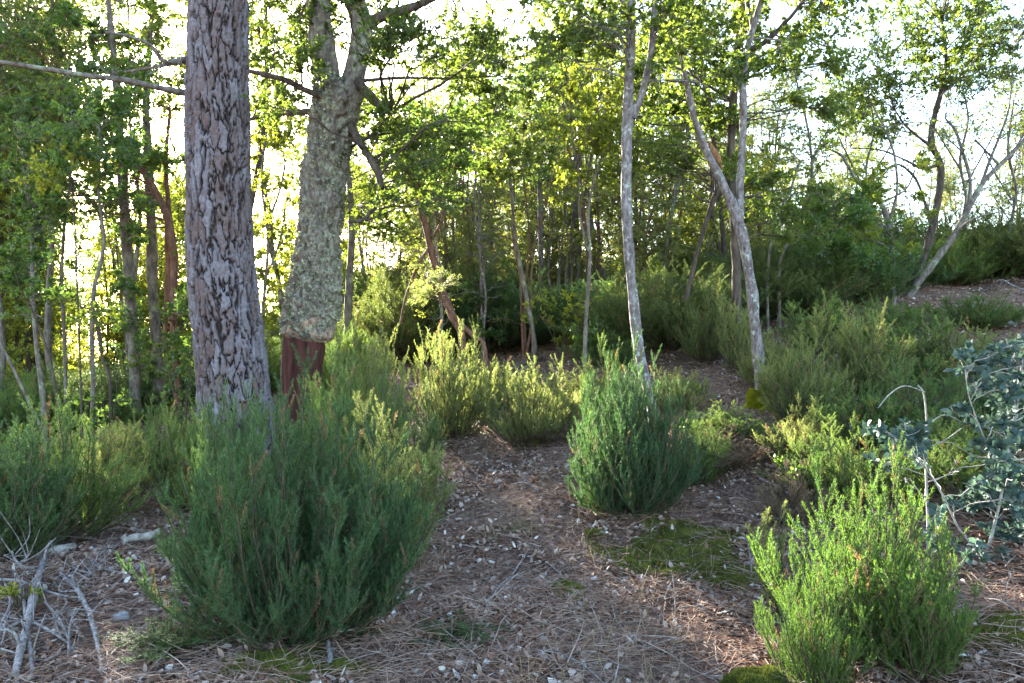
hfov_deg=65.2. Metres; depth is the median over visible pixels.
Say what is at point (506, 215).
thicket tree
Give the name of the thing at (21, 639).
dead branch
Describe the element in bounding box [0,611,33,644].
dead branch
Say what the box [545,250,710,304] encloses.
thicket bush
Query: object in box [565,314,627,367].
leafy shrub
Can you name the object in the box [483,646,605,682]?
fallen twig
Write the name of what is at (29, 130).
thin tree
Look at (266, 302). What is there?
thicket bush
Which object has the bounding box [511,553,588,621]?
fallen twig
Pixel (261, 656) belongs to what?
moss patch
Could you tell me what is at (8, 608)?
dead branch
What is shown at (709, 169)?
deep thicket tree
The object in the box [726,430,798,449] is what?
dry brush
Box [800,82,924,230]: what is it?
bare tree
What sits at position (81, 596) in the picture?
dead branch
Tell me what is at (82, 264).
edge tree
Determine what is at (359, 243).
thicket tree
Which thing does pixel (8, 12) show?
crowned tree
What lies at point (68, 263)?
grove tree
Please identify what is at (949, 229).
heath bush
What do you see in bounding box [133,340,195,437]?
leafy shrub
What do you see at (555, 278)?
thicket bush
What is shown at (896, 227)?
thicket bush
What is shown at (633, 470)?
heath bush
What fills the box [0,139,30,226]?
grove tree
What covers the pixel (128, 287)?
leafy grey tree
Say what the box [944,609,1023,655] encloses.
moss patch
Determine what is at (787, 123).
slope thicket tree
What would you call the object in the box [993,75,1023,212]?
crest sapling
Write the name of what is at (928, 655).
heath bush
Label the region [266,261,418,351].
thicket bush
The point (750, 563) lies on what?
fallen twig
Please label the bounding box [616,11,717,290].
slope thicket tree
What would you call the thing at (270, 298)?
deep backlit tree
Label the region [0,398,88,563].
heath bush
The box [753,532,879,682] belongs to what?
heath bush
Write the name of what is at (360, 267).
deep thicket tree
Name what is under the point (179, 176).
tree
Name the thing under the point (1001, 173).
crest sapling
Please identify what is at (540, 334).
heath bush
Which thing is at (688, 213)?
slope thicket tree
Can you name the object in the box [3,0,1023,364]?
sky
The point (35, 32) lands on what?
lacy tree
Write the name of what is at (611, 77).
thicket tree
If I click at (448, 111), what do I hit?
thicket tree
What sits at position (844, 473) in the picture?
heath bush
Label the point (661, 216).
slope thicket tree
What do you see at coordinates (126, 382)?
heath bush
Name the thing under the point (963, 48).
backlit tree
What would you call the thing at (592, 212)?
thicket tree
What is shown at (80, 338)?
edge tree
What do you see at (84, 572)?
dead branch
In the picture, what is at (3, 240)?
lacy tree
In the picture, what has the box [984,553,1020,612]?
fallen twig
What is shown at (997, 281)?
fallen twig
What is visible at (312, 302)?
cork oak
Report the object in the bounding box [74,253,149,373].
edge tree
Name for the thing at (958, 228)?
leaning tree
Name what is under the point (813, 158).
tree
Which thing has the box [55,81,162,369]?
lacy tree
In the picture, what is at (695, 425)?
leafy shrub
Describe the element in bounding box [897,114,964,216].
crest sapling
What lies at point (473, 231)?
crooked thicket tree
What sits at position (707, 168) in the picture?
slope thicket tree
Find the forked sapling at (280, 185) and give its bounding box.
[249,86,307,388]
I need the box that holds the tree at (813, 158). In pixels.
[747,45,854,333]
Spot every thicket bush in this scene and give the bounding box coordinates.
[260,301,342,352]
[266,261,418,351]
[341,252,463,316]
[380,252,554,305]
[474,245,592,297]
[506,253,620,294]
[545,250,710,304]
[608,232,770,288]
[647,220,820,274]
[719,209,898,262]
[781,204,971,247]
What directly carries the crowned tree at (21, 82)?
on the ground at (680, 361)
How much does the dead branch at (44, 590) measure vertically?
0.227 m
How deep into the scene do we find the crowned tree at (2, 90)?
13.11 m
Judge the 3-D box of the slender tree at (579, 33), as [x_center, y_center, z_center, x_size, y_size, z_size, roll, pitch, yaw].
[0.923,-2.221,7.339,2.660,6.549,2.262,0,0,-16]
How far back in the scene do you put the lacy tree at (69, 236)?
15.62 m
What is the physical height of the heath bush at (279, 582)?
1.479 m
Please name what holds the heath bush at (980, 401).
on the ground at (680, 361)
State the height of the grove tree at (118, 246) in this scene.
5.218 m
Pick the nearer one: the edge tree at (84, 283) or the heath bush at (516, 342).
the heath bush at (516, 342)
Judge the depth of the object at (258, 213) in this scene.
24.11 m
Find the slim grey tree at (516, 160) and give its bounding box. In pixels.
[468,89,570,356]
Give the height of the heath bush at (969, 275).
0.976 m
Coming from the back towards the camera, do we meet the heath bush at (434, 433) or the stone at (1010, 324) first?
the stone at (1010, 324)
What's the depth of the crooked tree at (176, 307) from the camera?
10.53 m
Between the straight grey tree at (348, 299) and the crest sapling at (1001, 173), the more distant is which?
the crest sapling at (1001, 173)
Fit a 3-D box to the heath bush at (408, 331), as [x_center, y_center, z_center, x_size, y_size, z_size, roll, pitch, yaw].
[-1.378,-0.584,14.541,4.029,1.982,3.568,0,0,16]
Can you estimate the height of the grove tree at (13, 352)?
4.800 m
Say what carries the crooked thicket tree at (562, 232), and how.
on the ground at (680, 361)
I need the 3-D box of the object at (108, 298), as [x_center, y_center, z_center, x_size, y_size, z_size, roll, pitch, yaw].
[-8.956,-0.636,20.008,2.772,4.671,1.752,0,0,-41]
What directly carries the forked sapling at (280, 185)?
on the ground at (680, 361)
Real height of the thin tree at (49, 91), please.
5.137 m
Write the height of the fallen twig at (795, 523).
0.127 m
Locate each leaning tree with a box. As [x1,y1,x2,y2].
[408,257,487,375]
[860,0,1023,298]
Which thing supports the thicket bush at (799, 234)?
on the ground at (680, 361)
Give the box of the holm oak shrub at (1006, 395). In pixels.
[860,333,1023,609]
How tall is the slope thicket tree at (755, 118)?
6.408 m
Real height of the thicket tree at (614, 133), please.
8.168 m
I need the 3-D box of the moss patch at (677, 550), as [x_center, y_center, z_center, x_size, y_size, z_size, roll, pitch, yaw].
[1.046,1.371,5.259,1.105,0.298,0.955,0,0,0]
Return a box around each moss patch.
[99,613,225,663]
[200,643,385,682]
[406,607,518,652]
[549,578,587,602]
[579,497,608,517]
[584,514,748,583]
[688,561,765,592]
[719,663,794,682]
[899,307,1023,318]
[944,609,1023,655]
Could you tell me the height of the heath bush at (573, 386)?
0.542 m
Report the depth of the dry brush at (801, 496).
5.35 m
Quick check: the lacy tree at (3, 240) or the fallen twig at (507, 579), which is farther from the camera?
the lacy tree at (3, 240)
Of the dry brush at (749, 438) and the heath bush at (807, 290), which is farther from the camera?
the heath bush at (807, 290)
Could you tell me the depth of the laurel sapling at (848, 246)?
10.98 m
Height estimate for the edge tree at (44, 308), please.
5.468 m
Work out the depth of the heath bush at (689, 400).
7.83 m
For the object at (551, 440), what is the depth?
7.81 m
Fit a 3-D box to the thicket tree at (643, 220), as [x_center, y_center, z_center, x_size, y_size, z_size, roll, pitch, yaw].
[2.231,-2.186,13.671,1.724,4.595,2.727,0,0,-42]
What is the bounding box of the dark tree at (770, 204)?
[590,0,879,364]
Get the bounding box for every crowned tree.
[0,0,86,238]
[0,0,94,393]
[0,0,106,396]
[0,0,166,383]
[0,5,78,236]
[0,50,29,154]
[54,0,185,380]
[161,0,348,214]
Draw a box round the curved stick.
[324,633,332,664]
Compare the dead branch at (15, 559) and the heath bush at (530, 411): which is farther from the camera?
the heath bush at (530, 411)
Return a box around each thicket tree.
[340,193,367,287]
[341,129,390,278]
[341,143,394,292]
[341,203,391,277]
[344,147,399,279]
[345,157,454,356]
[365,57,454,273]
[366,184,429,286]
[380,53,476,297]
[387,1,520,262]
[392,113,456,271]
[394,10,524,349]
[397,86,549,354]
[398,175,466,375]
[400,145,468,355]
[406,94,488,270]
[416,64,519,354]
[420,48,518,224]
[423,0,557,275]
[424,85,501,264]
[433,94,522,360]
[435,110,532,272]
[443,174,509,358]
[476,77,589,359]
[477,124,535,259]
[489,102,588,294]
[493,167,555,275]
[498,0,660,294]
[499,10,617,257]
[502,112,614,292]
[505,0,635,290]
[510,76,580,265]
[517,0,668,293]
[521,167,589,302]
[533,0,679,263]
[542,21,638,299]
[555,41,621,254]
[561,141,621,292]
[562,0,701,292]
[573,73,711,283]
[582,166,632,261]
[590,46,651,253]
[599,51,673,255]
[612,144,708,272]
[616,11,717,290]
[636,0,787,274]
[641,5,738,295]
[641,78,725,251]
[654,148,710,245]
[670,133,710,245]
[673,91,759,244]
[689,105,747,270]
[693,79,760,194]
[693,124,756,221]
[702,59,786,182]
[717,49,828,262]
[746,5,817,226]
[748,98,804,188]
[756,129,803,205]
[790,167,841,216]
[801,62,897,217]
[815,90,897,214]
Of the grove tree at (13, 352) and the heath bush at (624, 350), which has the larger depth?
the grove tree at (13, 352)
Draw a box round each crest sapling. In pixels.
[839,128,885,216]
[855,137,899,241]
[883,121,934,218]
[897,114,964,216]
[904,108,965,223]
[921,118,997,221]
[982,126,1015,221]
[985,85,1023,222]
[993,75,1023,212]
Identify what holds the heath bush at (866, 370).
on the ground at (680, 361)
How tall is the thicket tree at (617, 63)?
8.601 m
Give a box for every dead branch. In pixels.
[0,512,28,568]
[0,538,55,676]
[0,559,113,598]
[0,568,38,627]
[0,569,45,679]
[0,576,95,657]
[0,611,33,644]
[1,514,50,569]
[35,574,110,661]
[38,526,76,559]
[50,536,125,586]
[55,579,111,615]
[58,547,112,673]
[67,599,106,657]
[89,532,181,577]
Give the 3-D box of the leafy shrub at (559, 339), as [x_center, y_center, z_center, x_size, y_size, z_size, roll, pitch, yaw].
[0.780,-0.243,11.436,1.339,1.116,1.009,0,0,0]
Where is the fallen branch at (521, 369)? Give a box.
[496,362,535,383]
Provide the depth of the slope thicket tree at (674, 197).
13.28 m
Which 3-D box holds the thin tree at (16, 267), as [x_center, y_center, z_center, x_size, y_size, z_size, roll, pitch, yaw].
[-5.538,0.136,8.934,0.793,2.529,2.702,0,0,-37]
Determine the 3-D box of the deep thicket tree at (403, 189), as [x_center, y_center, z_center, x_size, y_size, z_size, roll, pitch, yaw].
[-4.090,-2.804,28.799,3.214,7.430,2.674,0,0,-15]
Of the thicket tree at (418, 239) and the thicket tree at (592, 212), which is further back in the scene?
the thicket tree at (418, 239)
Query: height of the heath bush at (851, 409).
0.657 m
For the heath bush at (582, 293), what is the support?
on the ground at (680, 361)
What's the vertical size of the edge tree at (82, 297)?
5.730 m
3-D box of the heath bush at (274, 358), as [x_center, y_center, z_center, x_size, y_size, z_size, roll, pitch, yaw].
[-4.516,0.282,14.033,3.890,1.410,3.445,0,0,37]
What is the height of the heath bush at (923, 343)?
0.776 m
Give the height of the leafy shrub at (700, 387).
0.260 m
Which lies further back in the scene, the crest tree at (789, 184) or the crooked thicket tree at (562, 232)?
the crest tree at (789, 184)
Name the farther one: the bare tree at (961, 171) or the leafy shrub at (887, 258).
the bare tree at (961, 171)
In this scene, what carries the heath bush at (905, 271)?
on the ground at (680, 361)
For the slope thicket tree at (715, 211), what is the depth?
16.38 m
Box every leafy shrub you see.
[0,581,44,615]
[68,375,131,439]
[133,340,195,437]
[454,270,521,351]
[520,288,610,359]
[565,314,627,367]
[606,256,674,308]
[661,379,707,396]
[679,417,743,435]
[773,453,833,498]
[839,213,932,306]
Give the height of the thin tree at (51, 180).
3.742 m
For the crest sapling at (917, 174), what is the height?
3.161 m
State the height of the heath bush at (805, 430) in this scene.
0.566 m
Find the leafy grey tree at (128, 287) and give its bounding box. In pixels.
[55,0,165,423]
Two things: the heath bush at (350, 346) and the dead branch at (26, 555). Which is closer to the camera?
the dead branch at (26, 555)
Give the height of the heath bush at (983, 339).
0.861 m
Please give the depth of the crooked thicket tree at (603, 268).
15.77 m
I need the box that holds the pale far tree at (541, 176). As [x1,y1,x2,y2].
[501,47,605,302]
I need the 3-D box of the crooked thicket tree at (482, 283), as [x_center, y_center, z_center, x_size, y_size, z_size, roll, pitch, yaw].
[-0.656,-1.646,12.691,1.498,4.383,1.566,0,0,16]
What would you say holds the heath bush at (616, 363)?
on the ground at (680, 361)
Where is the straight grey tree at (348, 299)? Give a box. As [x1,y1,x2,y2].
[278,55,416,339]
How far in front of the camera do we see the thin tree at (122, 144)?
8.74 m
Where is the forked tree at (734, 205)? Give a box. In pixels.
[638,0,803,413]
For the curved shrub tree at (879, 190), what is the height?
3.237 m
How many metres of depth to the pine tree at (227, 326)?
7.25 m
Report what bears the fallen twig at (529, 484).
on the ground at (680, 361)
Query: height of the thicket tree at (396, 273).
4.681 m
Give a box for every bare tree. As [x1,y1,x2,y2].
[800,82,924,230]
[903,86,1019,282]
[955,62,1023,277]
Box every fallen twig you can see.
[449,603,478,653]
[483,546,530,616]
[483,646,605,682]
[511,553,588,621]
[512,467,544,490]
[612,605,692,658]
[664,576,710,621]
[741,537,776,576]
[752,517,812,536]
[759,477,823,523]
[984,276,1023,292]
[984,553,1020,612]
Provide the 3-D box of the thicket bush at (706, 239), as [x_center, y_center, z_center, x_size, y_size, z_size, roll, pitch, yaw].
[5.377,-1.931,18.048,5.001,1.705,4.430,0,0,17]
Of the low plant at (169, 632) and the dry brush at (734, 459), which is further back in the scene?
the dry brush at (734, 459)
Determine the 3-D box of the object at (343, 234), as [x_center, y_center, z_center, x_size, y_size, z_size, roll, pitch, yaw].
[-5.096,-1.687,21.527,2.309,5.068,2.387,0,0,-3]
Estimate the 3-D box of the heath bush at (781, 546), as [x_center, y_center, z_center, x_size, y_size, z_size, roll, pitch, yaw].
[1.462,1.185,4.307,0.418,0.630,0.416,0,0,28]
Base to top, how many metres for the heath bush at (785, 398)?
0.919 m
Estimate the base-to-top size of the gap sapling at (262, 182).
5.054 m
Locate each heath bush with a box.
[0,357,169,442]
[0,379,162,545]
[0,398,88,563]
[12,367,185,426]
[19,413,177,509]
[87,350,195,412]
[110,389,194,481]
[114,333,193,383]
[115,343,434,655]
[129,394,241,513]
[165,329,331,393]
[174,374,286,543]
[239,387,368,549]
[292,309,428,482]
[297,338,399,510]
[319,343,374,421]
[322,320,395,389]
[337,256,520,363]
[345,388,458,570]
[371,372,449,495]
[394,314,518,440]
[416,261,559,351]
[450,354,531,412]
[469,353,592,449]
[488,284,594,345]
[503,272,681,336]
[536,363,609,409]
[539,253,783,350]
[557,331,653,367]
[564,326,712,518]
[574,330,651,449]
[641,366,718,415]
[670,399,783,437]
[672,276,743,363]
[673,230,905,319]
[675,411,733,485]
[676,260,795,314]
[713,288,767,373]
[736,327,800,390]
[745,500,823,615]
[746,411,924,505]
[746,431,969,669]
[751,392,875,462]
[752,328,857,425]
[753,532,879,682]
[772,289,874,354]
[773,297,925,402]
[777,225,929,305]
[808,372,937,454]
[824,241,972,287]
[834,291,953,339]
[834,312,973,385]
[836,510,989,682]
[855,354,998,455]
[886,193,1023,275]
[894,309,1020,389]
[896,408,1023,498]
[900,233,1023,286]
[912,290,1023,330]
[926,358,1023,430]
[936,216,1023,277]
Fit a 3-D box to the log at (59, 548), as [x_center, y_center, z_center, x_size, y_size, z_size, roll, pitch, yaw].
[-2.968,1.351,5.138,0.303,0.090,0.078,0,0,-20]
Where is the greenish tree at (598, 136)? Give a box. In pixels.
[529,56,623,373]
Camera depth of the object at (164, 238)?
25.75 m
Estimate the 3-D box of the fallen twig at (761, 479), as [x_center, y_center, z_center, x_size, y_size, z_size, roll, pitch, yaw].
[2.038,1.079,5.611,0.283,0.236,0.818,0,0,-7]
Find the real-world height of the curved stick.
0.084 m
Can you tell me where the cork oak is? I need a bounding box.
[237,0,573,458]
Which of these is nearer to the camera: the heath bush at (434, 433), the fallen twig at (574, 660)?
the fallen twig at (574, 660)
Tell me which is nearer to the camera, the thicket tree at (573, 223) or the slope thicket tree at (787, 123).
the thicket tree at (573, 223)
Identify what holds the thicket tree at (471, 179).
on the ground at (680, 361)
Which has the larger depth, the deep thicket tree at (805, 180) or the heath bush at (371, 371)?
the deep thicket tree at (805, 180)
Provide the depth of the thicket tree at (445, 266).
13.93 m
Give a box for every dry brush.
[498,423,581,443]
[667,423,778,470]
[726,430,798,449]
[751,458,846,527]
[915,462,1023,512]
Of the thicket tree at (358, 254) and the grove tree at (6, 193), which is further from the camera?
the thicket tree at (358, 254)
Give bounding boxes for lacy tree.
[0,0,58,263]
[1,3,62,247]
[3,0,121,368]
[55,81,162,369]
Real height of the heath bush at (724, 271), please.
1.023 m
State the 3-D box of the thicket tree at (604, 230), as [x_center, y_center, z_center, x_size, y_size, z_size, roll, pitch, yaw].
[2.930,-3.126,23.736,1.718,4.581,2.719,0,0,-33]
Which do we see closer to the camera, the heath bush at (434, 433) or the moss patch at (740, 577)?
the moss patch at (740, 577)
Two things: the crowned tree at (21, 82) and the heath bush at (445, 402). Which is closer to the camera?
the heath bush at (445, 402)
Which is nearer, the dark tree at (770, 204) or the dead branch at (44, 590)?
the dead branch at (44, 590)
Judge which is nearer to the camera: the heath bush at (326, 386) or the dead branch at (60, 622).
the dead branch at (60, 622)
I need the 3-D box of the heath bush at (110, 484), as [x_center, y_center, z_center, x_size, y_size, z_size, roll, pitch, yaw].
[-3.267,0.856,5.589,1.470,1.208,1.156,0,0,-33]
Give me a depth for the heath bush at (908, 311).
9.39 m
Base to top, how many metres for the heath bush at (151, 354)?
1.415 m
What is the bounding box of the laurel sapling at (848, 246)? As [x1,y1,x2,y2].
[787,179,882,311]
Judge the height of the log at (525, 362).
0.476 m
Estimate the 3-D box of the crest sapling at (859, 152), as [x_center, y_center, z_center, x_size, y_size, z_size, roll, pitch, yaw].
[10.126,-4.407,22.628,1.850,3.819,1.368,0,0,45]
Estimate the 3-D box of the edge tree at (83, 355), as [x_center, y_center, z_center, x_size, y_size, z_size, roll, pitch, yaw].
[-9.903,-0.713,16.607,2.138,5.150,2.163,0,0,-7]
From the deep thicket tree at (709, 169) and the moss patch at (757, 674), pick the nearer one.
the moss patch at (757, 674)
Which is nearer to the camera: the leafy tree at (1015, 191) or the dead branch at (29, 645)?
the dead branch at (29, 645)
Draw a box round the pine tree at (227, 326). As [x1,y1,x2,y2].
[0,0,280,484]
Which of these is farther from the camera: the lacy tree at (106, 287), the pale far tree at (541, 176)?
the lacy tree at (106, 287)
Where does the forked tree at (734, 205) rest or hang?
on the ground at (680, 361)
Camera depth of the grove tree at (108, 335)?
19.06 m
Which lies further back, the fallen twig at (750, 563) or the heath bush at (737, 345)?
the heath bush at (737, 345)
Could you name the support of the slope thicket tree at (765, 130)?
on the ground at (680, 361)
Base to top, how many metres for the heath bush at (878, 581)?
1.139 m
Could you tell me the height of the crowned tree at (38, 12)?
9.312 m
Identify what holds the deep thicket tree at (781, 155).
on the ground at (680, 361)
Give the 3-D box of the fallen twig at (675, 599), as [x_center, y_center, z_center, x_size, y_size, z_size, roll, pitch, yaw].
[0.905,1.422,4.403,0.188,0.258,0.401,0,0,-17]
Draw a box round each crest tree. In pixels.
[776,146,805,222]
[781,125,867,242]
[806,157,858,203]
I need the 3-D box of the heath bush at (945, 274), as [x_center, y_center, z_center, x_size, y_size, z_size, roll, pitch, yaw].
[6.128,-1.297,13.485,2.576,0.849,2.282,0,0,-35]
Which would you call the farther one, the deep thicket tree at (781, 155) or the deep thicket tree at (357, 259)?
the deep thicket tree at (781, 155)
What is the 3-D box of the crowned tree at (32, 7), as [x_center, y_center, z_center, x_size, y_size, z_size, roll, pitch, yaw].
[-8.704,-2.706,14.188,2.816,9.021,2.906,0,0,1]
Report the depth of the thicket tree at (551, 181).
18.83 m
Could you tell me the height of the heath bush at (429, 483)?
1.172 m
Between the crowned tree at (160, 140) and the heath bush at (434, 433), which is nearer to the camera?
the heath bush at (434, 433)
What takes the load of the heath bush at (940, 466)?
on the ground at (680, 361)
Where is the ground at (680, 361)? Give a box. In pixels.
[0,225,1023,682]
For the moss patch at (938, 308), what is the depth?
10.41 m
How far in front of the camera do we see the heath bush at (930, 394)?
6.08 m
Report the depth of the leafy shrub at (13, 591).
4.18 m
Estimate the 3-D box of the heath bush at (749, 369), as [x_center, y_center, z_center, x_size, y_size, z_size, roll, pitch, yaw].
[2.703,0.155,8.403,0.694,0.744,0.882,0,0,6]
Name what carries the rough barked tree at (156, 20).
on the ground at (680, 361)
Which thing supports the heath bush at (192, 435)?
on the ground at (680, 361)
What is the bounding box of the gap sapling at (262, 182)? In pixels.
[249,61,303,349]
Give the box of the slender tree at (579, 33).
[502,0,720,431]
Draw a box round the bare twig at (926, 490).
[878,385,963,557]
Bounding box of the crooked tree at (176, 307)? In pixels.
[0,0,194,425]
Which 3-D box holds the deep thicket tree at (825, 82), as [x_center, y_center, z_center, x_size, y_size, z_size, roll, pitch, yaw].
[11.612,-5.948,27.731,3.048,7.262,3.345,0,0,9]
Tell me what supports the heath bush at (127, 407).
on the ground at (680, 361)
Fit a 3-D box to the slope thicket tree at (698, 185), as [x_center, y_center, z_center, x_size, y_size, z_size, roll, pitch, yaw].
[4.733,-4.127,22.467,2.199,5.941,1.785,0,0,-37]
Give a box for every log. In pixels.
[23,543,75,559]
[121,528,161,544]
[488,353,545,373]
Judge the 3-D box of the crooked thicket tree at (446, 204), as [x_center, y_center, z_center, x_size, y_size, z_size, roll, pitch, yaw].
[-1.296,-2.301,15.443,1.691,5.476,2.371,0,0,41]
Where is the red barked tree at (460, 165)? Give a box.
[371,72,519,380]
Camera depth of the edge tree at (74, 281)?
20.65 m
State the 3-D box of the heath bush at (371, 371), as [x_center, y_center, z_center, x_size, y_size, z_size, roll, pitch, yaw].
[-1.380,0.550,7.594,1.223,1.738,0.921,0,0,32]
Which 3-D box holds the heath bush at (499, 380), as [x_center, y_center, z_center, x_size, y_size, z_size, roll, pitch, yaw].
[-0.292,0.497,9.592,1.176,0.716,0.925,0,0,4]
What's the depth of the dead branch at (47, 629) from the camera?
3.88 m
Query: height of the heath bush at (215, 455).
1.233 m
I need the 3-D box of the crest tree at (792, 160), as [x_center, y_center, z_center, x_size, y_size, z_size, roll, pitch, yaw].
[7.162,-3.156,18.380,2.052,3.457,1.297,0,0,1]
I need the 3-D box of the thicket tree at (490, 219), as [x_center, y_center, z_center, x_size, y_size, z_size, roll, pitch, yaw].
[-0.748,-1.941,14.125,2.936,4.948,1.856,0,0,9]
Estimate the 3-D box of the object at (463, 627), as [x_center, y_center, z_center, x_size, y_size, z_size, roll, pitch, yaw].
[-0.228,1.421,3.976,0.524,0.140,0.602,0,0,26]
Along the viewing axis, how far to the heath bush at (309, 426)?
5.42 m
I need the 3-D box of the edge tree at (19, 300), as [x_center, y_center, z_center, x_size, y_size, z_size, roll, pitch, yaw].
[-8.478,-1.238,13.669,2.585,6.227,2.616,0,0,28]
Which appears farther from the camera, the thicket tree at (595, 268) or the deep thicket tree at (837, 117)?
the deep thicket tree at (837, 117)
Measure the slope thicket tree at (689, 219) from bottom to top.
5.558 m
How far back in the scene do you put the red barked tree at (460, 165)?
10.46 m
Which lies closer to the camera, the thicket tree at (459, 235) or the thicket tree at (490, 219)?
the thicket tree at (490, 219)
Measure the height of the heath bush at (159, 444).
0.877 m
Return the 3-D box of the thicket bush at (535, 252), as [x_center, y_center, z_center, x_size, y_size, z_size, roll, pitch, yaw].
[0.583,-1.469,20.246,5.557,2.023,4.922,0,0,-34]
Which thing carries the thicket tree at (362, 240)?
on the ground at (680, 361)
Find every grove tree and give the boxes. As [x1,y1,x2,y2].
[0,114,91,379]
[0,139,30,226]
[0,155,56,385]
[3,209,107,383]
[73,128,175,350]
[76,156,169,349]
[82,219,164,374]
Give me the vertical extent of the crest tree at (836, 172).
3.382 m
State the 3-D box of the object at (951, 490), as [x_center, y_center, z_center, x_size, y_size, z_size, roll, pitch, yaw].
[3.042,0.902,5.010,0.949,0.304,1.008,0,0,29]
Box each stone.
[111,611,129,621]
[1000,321,1016,327]
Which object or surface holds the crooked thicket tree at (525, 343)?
on the ground at (680, 361)
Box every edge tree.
[0,84,101,388]
[1,197,74,383]
[1,235,39,360]
[16,197,96,382]
[20,262,75,369]
[42,265,90,368]
[56,273,116,375]
[61,209,148,373]
[65,246,118,374]
[67,281,104,367]
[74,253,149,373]
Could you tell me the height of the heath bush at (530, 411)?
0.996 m
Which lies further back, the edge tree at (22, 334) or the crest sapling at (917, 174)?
the crest sapling at (917, 174)
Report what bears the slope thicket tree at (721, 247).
on the ground at (680, 361)
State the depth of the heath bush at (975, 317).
9.39 m
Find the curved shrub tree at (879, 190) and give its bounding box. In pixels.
[831,100,945,304]
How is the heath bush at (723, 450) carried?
on the ground at (680, 361)
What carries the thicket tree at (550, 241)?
on the ground at (680, 361)
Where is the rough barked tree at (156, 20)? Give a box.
[70,0,190,423]
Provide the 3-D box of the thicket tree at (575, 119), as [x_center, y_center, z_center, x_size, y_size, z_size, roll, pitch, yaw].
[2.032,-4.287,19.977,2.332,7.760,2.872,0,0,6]
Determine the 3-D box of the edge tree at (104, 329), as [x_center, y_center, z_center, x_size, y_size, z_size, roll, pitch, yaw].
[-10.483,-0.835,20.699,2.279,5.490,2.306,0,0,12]
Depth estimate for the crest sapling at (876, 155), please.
17.46 m
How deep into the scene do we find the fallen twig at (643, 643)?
3.95 m
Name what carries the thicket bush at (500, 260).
on the ground at (680, 361)
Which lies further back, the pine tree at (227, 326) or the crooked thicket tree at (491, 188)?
the crooked thicket tree at (491, 188)
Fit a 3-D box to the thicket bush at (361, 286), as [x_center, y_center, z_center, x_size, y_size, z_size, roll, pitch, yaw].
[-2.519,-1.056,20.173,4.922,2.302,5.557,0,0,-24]
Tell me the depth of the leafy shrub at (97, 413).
8.77 m
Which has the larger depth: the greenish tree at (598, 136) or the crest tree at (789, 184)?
the crest tree at (789, 184)
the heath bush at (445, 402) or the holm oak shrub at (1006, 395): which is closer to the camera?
the holm oak shrub at (1006, 395)
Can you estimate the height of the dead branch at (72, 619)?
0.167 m
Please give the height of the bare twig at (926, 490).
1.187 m
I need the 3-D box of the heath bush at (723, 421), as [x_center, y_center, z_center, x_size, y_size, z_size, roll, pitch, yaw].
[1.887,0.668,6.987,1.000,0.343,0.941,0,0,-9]
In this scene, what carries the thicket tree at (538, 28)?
on the ground at (680, 361)
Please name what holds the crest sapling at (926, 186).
on the ground at (680, 361)
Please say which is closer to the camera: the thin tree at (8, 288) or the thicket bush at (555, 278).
the thin tree at (8, 288)
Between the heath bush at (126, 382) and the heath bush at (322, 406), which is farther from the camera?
the heath bush at (126, 382)
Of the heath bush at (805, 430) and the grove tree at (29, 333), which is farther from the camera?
the grove tree at (29, 333)
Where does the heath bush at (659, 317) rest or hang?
on the ground at (680, 361)
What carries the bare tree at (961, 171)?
on the ground at (680, 361)
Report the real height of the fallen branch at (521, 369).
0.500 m
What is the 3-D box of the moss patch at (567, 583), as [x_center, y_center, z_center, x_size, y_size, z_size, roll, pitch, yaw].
[0.326,1.434,4.597,0.242,0.107,0.354,0,0,0]
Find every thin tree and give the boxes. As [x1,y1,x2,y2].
[0,80,99,445]
[0,235,74,445]
[0,260,46,449]
[9,128,138,450]
[14,34,115,404]
[21,76,160,446]
[35,286,126,427]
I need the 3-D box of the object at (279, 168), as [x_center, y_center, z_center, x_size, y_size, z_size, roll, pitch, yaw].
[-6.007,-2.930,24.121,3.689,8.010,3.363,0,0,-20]
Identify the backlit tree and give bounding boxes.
[259,279,284,313]
[823,0,1023,293]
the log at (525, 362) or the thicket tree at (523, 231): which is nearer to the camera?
the log at (525, 362)
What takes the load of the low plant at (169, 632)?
on the ground at (680, 361)

